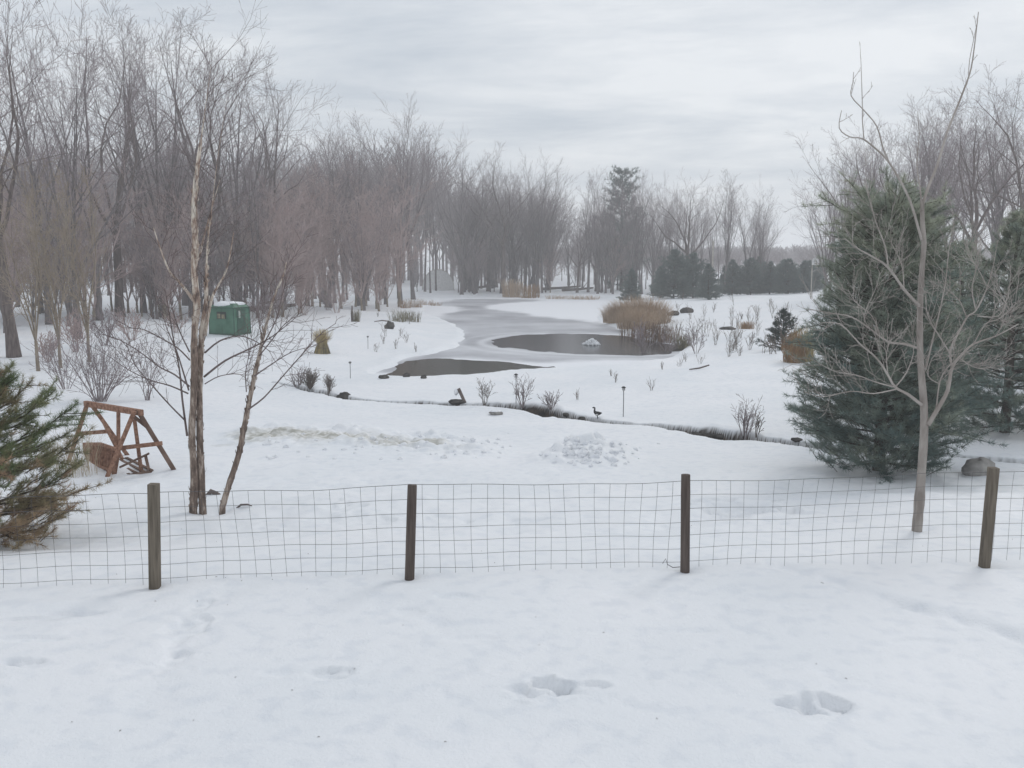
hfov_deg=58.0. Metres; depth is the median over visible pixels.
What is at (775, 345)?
dry weed
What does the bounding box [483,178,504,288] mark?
bare tree
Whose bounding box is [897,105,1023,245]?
bare tree
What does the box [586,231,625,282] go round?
sapling
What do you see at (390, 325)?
rock
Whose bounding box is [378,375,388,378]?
wet stone
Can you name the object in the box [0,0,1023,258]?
sky
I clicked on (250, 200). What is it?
bare tree
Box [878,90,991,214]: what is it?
bare tree
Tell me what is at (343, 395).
rock
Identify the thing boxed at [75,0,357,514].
birch tree
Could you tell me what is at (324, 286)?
sapling
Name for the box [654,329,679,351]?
bare shrub
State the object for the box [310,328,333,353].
grass sheaf
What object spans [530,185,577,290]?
bare tree
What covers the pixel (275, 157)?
bare tree
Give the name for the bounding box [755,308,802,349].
spruce tree
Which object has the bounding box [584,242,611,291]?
bare tree
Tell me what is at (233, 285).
sapling
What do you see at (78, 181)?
bare tree
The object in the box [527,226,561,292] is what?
sapling
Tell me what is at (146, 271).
sapling
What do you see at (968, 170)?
bare tree
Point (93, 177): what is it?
bare tree
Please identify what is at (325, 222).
bare tree
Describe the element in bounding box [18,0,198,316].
bare tree
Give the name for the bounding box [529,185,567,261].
bare tree
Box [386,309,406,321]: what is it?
marsh grass
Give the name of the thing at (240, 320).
door
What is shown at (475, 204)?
bare tree
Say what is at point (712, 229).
bare tree
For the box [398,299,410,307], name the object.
marsh grass
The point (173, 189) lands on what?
bare tree
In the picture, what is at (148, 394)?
bare shrub
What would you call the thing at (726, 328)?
flat stone
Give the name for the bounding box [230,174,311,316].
sapling
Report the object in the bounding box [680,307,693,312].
rock
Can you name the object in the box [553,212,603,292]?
bare tree
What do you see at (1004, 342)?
pine tree
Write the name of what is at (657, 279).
evergreen tree
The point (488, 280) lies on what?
bare tree
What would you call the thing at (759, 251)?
bare tree
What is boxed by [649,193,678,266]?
bare tree
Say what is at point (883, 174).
bare tree
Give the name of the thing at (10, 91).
bare tree
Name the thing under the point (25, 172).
bare tree
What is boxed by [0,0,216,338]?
bare tree
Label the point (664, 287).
evergreen tree
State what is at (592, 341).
pond fountain
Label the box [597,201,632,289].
bare tree
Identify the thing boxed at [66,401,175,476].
garden swing
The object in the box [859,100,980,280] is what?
bare tree
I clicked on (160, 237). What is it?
sapling
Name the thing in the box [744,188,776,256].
bare tree
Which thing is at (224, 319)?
shed
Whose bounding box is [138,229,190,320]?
sapling
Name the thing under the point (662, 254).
bare tree
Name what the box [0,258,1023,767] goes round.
snow ground
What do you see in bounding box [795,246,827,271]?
sapling
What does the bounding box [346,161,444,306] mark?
sapling
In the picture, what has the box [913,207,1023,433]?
pine tree
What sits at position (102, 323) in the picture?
brush
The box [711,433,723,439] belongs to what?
stream stone
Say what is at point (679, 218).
bare tree
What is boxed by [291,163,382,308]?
sapling
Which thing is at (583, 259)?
bare tree
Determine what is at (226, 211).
sapling
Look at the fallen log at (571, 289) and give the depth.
138.34 m
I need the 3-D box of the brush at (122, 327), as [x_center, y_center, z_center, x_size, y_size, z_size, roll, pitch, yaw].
[-19.960,-3.174,47.933,1.352,1.951,1.880,7,10,43]
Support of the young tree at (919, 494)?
on the snow ground at (648, 656)
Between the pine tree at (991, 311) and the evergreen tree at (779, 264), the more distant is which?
the evergreen tree at (779, 264)
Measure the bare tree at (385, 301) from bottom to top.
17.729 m
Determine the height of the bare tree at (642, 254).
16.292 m
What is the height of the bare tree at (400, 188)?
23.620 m
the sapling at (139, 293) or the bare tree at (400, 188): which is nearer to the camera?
the sapling at (139, 293)
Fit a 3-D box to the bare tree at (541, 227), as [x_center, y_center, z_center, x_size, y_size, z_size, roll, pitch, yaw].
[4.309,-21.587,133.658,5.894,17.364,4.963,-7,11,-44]
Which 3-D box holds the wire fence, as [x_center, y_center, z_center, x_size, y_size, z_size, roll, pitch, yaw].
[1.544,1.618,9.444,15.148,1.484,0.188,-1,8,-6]
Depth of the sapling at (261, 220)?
77.44 m
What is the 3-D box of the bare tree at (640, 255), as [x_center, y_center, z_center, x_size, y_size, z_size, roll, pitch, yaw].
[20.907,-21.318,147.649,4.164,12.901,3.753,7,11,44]
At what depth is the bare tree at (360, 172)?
100.23 m
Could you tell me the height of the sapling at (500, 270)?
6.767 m
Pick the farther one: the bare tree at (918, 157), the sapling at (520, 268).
the sapling at (520, 268)
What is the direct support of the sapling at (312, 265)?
on the snow ground at (648, 656)
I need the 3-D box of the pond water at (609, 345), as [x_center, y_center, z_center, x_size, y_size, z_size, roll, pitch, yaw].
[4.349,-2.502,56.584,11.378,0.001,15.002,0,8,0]
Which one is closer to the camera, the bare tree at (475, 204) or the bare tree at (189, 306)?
the bare tree at (189, 306)
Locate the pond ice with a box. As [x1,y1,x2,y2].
[375,297,679,374]
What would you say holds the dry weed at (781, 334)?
on the snow ground at (648, 656)
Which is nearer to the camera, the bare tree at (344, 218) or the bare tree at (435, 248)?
the bare tree at (344, 218)
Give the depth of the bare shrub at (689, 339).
48.29 m
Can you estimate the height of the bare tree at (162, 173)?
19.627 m
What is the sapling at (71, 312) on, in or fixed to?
on the snow ground at (648, 656)
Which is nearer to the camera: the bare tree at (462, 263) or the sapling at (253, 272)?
the sapling at (253, 272)
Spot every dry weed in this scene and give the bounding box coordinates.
[689,316,701,339]
[713,327,720,344]
[725,343,736,356]
[731,326,745,348]
[735,342,743,355]
[761,330,771,352]
[765,336,777,353]
[767,336,775,353]
[776,320,788,348]
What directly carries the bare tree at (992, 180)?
on the snow ground at (648, 656)
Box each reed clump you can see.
[500,278,523,296]
[521,283,541,297]
[597,292,679,329]
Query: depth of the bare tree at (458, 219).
135.95 m
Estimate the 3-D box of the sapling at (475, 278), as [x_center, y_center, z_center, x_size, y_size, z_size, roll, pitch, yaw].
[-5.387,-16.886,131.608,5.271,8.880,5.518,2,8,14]
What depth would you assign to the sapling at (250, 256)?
78.05 m
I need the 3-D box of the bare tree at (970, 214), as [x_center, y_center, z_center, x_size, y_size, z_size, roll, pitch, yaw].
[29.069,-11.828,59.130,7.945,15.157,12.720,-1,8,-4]
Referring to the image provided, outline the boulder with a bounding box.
[961,457,994,475]
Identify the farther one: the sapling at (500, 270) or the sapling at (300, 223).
the sapling at (500, 270)
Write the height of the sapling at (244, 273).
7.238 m
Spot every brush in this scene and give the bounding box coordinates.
[31,330,63,361]
[47,304,91,351]
[76,304,124,345]
[111,306,143,339]
[161,307,189,332]
[232,279,292,322]
[265,272,295,318]
[289,276,323,314]
[300,268,356,312]
[316,285,338,310]
[344,269,374,304]
[368,282,388,304]
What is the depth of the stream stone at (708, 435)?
24.89 m
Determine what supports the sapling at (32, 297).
on the snow ground at (648, 656)
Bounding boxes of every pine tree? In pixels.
[0,357,112,550]
[781,165,1023,484]
[795,191,1008,422]
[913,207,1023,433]
[926,239,1023,380]
[994,234,1023,369]
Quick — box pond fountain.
[581,338,600,345]
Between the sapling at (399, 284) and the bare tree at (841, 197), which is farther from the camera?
the sapling at (399, 284)
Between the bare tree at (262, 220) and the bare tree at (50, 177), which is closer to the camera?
the bare tree at (262, 220)
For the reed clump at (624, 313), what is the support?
on the snow ground at (648, 656)
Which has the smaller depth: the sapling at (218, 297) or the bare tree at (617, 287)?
the sapling at (218, 297)
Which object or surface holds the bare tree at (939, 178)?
on the snow ground at (648, 656)
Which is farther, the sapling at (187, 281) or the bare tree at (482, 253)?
the bare tree at (482, 253)
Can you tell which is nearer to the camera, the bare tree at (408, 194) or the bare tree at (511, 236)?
the bare tree at (511, 236)
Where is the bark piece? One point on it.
(213, 493)
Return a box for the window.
[217,312,225,318]
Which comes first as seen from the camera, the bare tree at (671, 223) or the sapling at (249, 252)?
the sapling at (249, 252)
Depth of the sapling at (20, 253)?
53.46 m
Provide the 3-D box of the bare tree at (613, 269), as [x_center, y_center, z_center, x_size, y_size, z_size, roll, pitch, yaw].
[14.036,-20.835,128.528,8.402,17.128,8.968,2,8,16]
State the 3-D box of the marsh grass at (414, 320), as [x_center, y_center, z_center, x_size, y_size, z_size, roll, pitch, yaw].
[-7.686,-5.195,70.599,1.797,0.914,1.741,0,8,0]
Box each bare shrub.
[20,332,87,388]
[42,321,151,401]
[126,335,180,400]
[287,363,306,386]
[298,367,319,389]
[323,374,336,393]
[476,378,497,405]
[512,374,533,408]
[537,390,562,409]
[631,319,656,353]
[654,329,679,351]
[681,326,706,353]
[730,394,763,438]
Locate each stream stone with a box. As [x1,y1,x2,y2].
[691,432,700,435]
[701,433,711,437]
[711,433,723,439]
[791,437,802,441]
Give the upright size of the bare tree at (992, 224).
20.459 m
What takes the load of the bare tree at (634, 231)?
on the snow ground at (648, 656)
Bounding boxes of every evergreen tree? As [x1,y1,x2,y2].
[592,165,650,290]
[616,268,642,300]
[646,266,670,297]
[648,248,698,298]
[677,251,715,297]
[692,262,723,299]
[717,259,746,295]
[717,265,730,291]
[735,257,769,294]
[754,261,781,293]
[755,257,768,293]
[771,258,796,292]
[772,258,805,293]
[791,260,816,292]
[799,260,823,291]
[814,262,828,289]
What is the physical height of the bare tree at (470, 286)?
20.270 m
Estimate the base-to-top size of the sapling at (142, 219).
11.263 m
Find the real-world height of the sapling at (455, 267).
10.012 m
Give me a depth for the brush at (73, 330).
41.63 m
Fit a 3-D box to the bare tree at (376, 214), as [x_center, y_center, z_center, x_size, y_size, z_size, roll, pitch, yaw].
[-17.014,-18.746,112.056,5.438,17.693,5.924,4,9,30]
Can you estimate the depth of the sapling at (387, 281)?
96.68 m
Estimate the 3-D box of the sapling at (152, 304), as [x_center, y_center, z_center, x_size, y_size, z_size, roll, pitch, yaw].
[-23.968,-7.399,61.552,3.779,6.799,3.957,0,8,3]
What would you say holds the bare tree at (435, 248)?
on the snow ground at (648, 656)
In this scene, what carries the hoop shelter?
on the snow ground at (648, 656)
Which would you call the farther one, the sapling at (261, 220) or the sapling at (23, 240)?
the sapling at (261, 220)
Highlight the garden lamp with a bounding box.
[621,386,625,416]
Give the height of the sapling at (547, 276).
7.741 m
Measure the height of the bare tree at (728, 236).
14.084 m
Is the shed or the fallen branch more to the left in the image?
the shed
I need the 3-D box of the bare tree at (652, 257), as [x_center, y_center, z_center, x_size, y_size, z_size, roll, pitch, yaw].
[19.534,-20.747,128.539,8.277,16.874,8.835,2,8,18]
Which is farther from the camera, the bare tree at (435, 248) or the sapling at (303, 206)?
the bare tree at (435, 248)
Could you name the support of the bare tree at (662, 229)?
on the snow ground at (648, 656)
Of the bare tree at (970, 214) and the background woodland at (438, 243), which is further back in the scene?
the background woodland at (438, 243)
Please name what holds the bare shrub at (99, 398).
on the snow ground at (648, 656)
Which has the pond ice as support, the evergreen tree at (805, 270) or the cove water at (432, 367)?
the cove water at (432, 367)
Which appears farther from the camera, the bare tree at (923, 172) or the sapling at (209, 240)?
the sapling at (209, 240)
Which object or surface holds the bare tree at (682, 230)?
on the snow ground at (648, 656)
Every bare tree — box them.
[0,0,97,357]
[0,0,115,324]
[0,0,147,320]
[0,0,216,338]
[0,3,30,144]
[0,126,112,290]
[0,130,53,298]
[0,136,43,306]
[1,137,49,305]
[8,128,56,312]
[9,126,136,288]
[11,137,104,265]
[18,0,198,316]
[23,175,94,303]
[28,129,68,297]
[48,0,165,312]
[53,138,117,233]
[58,2,266,317]
[74,156,132,292]
[79,129,139,295]
[91,150,137,291]
[108,4,297,309]
[116,10,211,305]
[123,131,273,314]
[132,148,251,239]
[133,127,210,286]
[134,134,211,317]
[139,125,204,303]
[146,35,334,301]
[159,131,213,247]
[198,176,287,300]
[199,152,292,297]
[204,53,336,303]
[229,146,274,316]
[234,130,315,297]
[238,169,281,313]
[242,146,307,249]
[271,172,356,305]
[278,144,375,292]
[280,141,335,295]
[281,126,370,302]
[284,96,372,306]
[285,163,336,298]
[290,133,363,260]
[293,135,358,300]
[301,137,348,303]
[307,110,385,305]
[315,154,381,301]
[320,159,352,299]
[326,116,394,296]
[329,160,419,287]
[329,162,407,300]
[335,136,400,298]
[335,143,418,303]
[344,162,391,299]
[348,93,433,299]
[365,160,434,298]
[372,92,472,303]
[372,147,429,284]
[395,134,442,286]
[408,147,442,292]
[412,129,522,294]
[412,135,455,290]
[413,121,451,291]
[423,162,494,291]
[429,183,516,265]
[433,140,558,293]
[434,190,483,260]
[440,185,486,289]
[443,191,497,248]
[449,201,501,288]
[450,188,479,291]
[452,154,505,292]
[452,171,499,290]
[452,176,491,256]
[456,161,495,292]
[465,167,558,279]
[466,170,517,290]
[473,176,534,290]
[474,181,518,245]
[476,199,506,287]
[481,157,523,251]
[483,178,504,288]
[486,193,550,289]
[487,216,502,287]
[492,147,584,292]
[492,206,508,287]
[493,192,560,286]
[495,173,521,260]
[507,183,532,287]
[511,190,575,282]
[516,197,539,291]
[516,207,545,291]
[517,183,566,284]
[521,187,548,269]
[522,176,564,292]
[524,181,578,286]
[526,179,567,265]
[527,173,564,252]
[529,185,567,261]
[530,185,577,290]
[549,198,590,285]
[551,171,626,293]
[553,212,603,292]
[559,208,576,285]
[568,220,611,290]
[569,199,597,287]
[573,166,615,291]
[574,198,617,260]
[579,175,643,293]
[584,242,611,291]
[586,208,613,291]
[587,211,635,292]
[589,166,628,292]
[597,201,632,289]
[604,168,666,288]
[606,228,644,290]
[613,170,662,281]
[617,199,669,266]
[619,176,681,288]
[619,180,659,293]
[635,221,658,285]
[643,217,673,271]
[643,224,662,281]
[645,242,653,288]
[646,168,738,295]
[648,192,667,262]
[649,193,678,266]
[650,198,679,268]
[653,238,673,268]
[655,186,685,249]
[657,201,675,262]
[658,184,680,273]
[665,182,718,258]
[670,190,686,245]
[672,204,694,256]
[677,203,723,260]
[687,192,715,254]
[695,198,713,273]
[698,197,722,267]
[701,208,720,286]
[709,170,743,290]
[710,208,725,278]
[715,190,740,293]
[718,186,750,264]
[719,173,802,270]
[734,199,779,258]
[742,215,779,276]
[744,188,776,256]
[747,208,777,264]
[779,113,983,252]
[790,140,922,310]
[790,155,865,297]
[790,180,866,304]
[826,177,864,254]
[830,136,883,264]
[836,86,994,243]
[841,128,911,202]
[850,123,895,286]
[856,149,897,188]
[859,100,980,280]
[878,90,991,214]
[889,141,955,188]
[893,97,1022,264]
[897,83,1023,298]
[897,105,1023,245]
[902,94,988,242]
[907,119,961,246]
[914,166,1013,285]
[920,63,1023,280]
[925,154,1019,243]
[927,116,1022,272]
[938,62,1023,215]
[942,84,1023,249]
[947,87,1023,300]
[949,133,1023,296]
[951,115,1022,304]
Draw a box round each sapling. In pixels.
[0,148,72,370]
[0,166,91,367]
[0,203,32,332]
[1,187,41,303]
[1,196,47,285]
[2,192,49,309]
[3,209,35,306]
[4,156,97,314]
[7,156,120,325]
[9,199,63,321]
[13,206,44,313]
[21,147,116,316]
[22,230,67,315]
[26,163,119,361]
[27,209,87,315]
[29,156,154,320]
[29,206,110,299]
[51,194,129,311]
[77,181,137,291]
[78,215,126,293]
[94,183,191,318]
[97,204,154,312]
[100,183,176,313]
[106,175,189,308]
[111,223,154,312]
[115,224,180,318]
[121,194,218,318]
[121,218,169,316]
[121,236,176,316]
[125,189,199,314]
[126,161,219,319]
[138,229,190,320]
[162,175,227,275]
[163,197,248,311]
[166,223,221,304]
[173,185,241,300]
[176,189,224,293]
[182,169,288,293]
[199,236,259,301]
[200,181,275,298]
[200,243,231,301]
[212,206,276,311]
[214,193,289,303]
[221,184,308,317]
[222,155,294,305]
[223,179,332,315]
[227,228,264,300]
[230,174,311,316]
[233,212,283,291]
[250,238,283,296]
[253,216,310,287]
[257,197,319,309]
[259,165,370,307]
[260,153,338,286]
[265,168,328,273]
[269,174,345,306]
[275,225,328,313]
[283,211,331,312]
[284,232,329,307]
[285,149,401,305]
[285,209,343,306]
[287,196,348,305]
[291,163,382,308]
[317,198,388,310]
[326,188,394,310]
[335,208,394,306]
[338,205,413,310]
[344,193,403,310]
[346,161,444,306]
[347,162,414,308]
[367,235,404,306]
[405,249,428,291]
[439,220,485,271]
[444,235,475,292]
[447,232,484,275]
[448,238,479,291]
[458,233,492,293]
[459,220,499,293]
[477,241,500,291]
[477,242,492,289]
[482,244,505,291]
[483,230,530,283]
[486,255,510,282]
[491,231,525,282]
[498,229,539,283]
[515,224,555,287]
[523,236,561,291]
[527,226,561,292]
[530,243,563,292]
[558,247,583,285]
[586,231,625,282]
[600,234,631,281]
[600,237,640,292]
[613,239,656,291]
[700,250,722,277]
[702,250,724,277]
[715,248,740,270]
[720,248,743,280]
[768,246,791,263]
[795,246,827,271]
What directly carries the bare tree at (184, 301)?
on the snow ground at (648, 656)
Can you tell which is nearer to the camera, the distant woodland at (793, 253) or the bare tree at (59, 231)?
the bare tree at (59, 231)
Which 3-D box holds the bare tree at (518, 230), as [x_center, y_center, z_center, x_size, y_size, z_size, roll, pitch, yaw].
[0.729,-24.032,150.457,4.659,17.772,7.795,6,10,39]
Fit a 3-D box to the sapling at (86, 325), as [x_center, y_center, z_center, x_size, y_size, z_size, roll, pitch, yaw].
[-18.119,-4.766,38.498,3.175,8.622,3.275,2,8,14]
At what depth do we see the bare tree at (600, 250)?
134.44 m
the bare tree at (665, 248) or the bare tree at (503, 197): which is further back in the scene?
the bare tree at (503, 197)
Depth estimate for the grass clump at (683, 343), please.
53.09 m
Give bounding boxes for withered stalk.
[754,411,765,437]
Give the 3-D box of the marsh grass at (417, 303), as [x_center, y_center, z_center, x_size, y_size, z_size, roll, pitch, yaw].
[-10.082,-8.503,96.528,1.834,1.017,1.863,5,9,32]
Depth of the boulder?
17.62 m
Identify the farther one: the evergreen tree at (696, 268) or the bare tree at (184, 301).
the evergreen tree at (696, 268)
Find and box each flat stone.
[448,399,464,404]
[489,410,502,414]
[719,326,735,329]
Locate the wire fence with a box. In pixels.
[0,467,1023,589]
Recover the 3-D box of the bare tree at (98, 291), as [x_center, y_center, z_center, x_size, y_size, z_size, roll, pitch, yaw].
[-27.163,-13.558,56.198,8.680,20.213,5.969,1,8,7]
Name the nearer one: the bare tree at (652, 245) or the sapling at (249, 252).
the sapling at (249, 252)
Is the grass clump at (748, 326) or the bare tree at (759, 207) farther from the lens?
the bare tree at (759, 207)
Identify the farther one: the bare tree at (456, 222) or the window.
the bare tree at (456, 222)
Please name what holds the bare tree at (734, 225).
on the snow ground at (648, 656)
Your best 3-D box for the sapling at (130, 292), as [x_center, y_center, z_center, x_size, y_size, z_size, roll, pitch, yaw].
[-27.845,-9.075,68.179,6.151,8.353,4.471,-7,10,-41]
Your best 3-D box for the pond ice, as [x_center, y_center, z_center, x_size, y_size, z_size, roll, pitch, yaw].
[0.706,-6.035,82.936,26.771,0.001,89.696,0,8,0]
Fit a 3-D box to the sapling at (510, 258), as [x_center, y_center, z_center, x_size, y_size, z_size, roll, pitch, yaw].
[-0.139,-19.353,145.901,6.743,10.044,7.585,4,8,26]
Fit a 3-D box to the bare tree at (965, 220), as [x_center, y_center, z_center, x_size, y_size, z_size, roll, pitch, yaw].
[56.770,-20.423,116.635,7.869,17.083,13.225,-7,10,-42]
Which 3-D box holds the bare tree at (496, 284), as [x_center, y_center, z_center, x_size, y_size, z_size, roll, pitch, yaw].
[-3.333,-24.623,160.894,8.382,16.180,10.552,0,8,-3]
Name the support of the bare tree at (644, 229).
on the snow ground at (648, 656)
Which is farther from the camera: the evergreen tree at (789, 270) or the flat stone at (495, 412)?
the evergreen tree at (789, 270)
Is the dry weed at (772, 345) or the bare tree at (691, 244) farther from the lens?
the bare tree at (691, 244)
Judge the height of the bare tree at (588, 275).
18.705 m
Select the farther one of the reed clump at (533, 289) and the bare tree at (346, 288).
the reed clump at (533, 289)
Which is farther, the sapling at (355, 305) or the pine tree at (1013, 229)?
the sapling at (355, 305)
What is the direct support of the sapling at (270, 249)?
on the snow ground at (648, 656)
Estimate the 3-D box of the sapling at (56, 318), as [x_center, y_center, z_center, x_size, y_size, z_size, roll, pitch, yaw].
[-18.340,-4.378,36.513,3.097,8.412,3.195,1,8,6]
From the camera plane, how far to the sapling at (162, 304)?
62.34 m
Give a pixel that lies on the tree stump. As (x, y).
(457, 391)
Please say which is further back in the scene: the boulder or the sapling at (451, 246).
the sapling at (451, 246)
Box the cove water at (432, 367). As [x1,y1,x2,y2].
[386,358,553,375]
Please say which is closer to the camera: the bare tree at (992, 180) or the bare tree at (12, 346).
the bare tree at (12, 346)
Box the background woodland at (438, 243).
[0,128,680,285]
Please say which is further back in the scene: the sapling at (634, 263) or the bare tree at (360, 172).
the sapling at (634, 263)
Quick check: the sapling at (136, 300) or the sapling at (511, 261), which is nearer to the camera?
the sapling at (136, 300)
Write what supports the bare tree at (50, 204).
on the snow ground at (648, 656)
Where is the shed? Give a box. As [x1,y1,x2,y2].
[209,301,251,335]
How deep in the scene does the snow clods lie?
19.73 m
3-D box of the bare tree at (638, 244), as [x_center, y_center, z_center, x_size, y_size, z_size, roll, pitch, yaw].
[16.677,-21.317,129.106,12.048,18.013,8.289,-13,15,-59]
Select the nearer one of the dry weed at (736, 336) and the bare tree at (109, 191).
the dry weed at (736, 336)
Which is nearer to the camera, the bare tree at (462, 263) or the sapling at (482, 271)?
the bare tree at (462, 263)
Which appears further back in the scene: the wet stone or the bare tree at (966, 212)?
the bare tree at (966, 212)
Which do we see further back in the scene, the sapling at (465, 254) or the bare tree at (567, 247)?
the bare tree at (567, 247)
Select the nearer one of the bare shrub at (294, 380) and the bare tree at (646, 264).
the bare shrub at (294, 380)
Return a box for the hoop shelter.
[422,269,453,289]
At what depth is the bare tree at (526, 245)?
133.33 m
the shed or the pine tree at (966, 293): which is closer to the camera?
the pine tree at (966, 293)
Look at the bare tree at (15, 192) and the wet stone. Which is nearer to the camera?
the wet stone
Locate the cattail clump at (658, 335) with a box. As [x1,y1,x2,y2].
[619,319,683,342]
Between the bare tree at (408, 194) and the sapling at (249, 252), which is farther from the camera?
the bare tree at (408, 194)
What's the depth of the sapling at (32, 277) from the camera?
64.34 m
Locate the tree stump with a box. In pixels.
[454,388,465,405]
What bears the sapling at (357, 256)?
on the snow ground at (648, 656)
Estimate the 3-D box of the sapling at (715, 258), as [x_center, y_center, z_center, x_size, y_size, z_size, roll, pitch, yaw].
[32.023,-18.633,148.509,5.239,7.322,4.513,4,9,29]
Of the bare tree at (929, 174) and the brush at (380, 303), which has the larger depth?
the brush at (380, 303)
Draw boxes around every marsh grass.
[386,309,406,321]
[396,310,414,319]
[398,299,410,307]
[403,311,420,321]
[409,298,423,307]
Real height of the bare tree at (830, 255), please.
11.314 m
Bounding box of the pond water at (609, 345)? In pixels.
[492,333,683,355]
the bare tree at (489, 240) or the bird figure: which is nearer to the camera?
the bird figure
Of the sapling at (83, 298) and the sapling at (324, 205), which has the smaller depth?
the sapling at (83, 298)
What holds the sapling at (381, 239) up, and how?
on the snow ground at (648, 656)
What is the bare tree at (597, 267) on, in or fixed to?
on the snow ground at (648, 656)
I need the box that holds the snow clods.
[262,433,659,466]
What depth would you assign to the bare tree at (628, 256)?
142.81 m
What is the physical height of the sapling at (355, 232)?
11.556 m
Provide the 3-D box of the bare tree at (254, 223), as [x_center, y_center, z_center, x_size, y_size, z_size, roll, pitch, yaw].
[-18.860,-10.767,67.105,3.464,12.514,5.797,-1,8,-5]
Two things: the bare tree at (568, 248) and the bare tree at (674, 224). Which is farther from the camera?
the bare tree at (568, 248)
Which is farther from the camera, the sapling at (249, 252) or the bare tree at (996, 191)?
the sapling at (249, 252)
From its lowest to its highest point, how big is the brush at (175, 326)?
1.637 m
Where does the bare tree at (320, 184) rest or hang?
on the snow ground at (648, 656)
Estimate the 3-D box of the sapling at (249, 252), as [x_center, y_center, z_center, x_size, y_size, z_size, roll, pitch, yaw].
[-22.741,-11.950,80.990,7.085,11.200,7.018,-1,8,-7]
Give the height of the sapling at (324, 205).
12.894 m
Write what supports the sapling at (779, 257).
on the snow ground at (648, 656)
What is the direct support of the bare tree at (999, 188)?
on the snow ground at (648, 656)
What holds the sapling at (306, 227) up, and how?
on the snow ground at (648, 656)
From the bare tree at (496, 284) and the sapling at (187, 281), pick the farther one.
the bare tree at (496, 284)
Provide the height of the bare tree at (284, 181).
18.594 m
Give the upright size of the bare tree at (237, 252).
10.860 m
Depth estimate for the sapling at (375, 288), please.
86.97 m
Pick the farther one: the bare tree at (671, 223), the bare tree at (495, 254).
the bare tree at (495, 254)
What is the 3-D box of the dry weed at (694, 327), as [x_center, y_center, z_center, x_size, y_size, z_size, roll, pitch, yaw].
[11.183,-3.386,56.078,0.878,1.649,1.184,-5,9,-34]
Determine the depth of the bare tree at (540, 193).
154.87 m
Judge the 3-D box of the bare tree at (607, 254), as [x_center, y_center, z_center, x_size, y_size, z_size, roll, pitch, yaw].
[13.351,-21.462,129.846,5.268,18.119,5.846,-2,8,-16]
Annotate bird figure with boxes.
[592,407,601,418]
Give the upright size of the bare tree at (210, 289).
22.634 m
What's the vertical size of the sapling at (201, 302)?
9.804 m
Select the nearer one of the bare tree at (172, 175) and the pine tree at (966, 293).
the pine tree at (966, 293)
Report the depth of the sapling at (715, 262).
141.47 m
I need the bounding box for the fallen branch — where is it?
[689,365,708,369]
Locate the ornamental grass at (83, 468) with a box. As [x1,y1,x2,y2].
[47,421,109,477]
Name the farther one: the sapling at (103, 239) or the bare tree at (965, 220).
the bare tree at (965, 220)
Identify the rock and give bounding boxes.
[336,392,350,399]
[384,321,394,328]
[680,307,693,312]
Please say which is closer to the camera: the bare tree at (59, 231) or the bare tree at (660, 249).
the bare tree at (59, 231)
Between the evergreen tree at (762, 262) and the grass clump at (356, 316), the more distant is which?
the evergreen tree at (762, 262)
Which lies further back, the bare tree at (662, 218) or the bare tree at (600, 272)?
the bare tree at (662, 218)
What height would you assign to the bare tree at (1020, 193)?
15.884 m
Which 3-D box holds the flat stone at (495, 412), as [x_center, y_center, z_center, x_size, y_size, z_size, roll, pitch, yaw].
[-0.510,0.903,28.873,0.405,0.191,0.400,-4,8,-25]
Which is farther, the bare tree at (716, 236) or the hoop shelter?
the hoop shelter
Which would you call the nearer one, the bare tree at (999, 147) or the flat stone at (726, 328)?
the flat stone at (726, 328)
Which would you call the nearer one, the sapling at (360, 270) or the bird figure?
the bird figure
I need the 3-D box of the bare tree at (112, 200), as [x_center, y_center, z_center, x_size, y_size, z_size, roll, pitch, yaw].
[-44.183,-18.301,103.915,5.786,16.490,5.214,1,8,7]
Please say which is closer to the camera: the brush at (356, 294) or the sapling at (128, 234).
the sapling at (128, 234)
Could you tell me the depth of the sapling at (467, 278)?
136.13 m
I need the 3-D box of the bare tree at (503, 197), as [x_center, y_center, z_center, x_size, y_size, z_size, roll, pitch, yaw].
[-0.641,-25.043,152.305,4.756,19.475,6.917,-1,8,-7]
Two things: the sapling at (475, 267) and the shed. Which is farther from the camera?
the sapling at (475, 267)
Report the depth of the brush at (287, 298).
68.35 m
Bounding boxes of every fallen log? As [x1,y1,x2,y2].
[249,296,295,310]
[543,281,580,289]
[562,283,593,290]
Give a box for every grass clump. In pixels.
[350,309,361,321]
[669,333,692,348]
[737,321,755,328]
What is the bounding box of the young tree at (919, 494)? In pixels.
[778,12,1023,531]
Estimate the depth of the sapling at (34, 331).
35.60 m
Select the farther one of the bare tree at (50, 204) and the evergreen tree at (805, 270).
the evergreen tree at (805, 270)
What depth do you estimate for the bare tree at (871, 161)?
89.01 m
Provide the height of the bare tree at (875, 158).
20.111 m
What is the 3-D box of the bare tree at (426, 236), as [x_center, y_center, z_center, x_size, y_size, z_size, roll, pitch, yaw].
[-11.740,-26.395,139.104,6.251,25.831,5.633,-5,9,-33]
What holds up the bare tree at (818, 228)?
on the snow ground at (648, 656)
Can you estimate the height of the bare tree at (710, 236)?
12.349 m
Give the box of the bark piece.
[206,489,219,494]
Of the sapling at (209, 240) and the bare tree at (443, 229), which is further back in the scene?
the bare tree at (443, 229)
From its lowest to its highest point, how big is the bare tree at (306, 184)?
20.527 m
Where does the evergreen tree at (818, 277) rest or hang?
on the snow ground at (648, 656)
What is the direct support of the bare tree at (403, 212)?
on the snow ground at (648, 656)
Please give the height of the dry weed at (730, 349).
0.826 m
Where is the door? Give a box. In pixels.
[237,310,245,333]
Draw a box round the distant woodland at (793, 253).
[448,244,1007,274]
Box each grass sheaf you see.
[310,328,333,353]
[779,328,808,362]
[785,323,815,361]
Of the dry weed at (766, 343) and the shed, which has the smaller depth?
the dry weed at (766, 343)

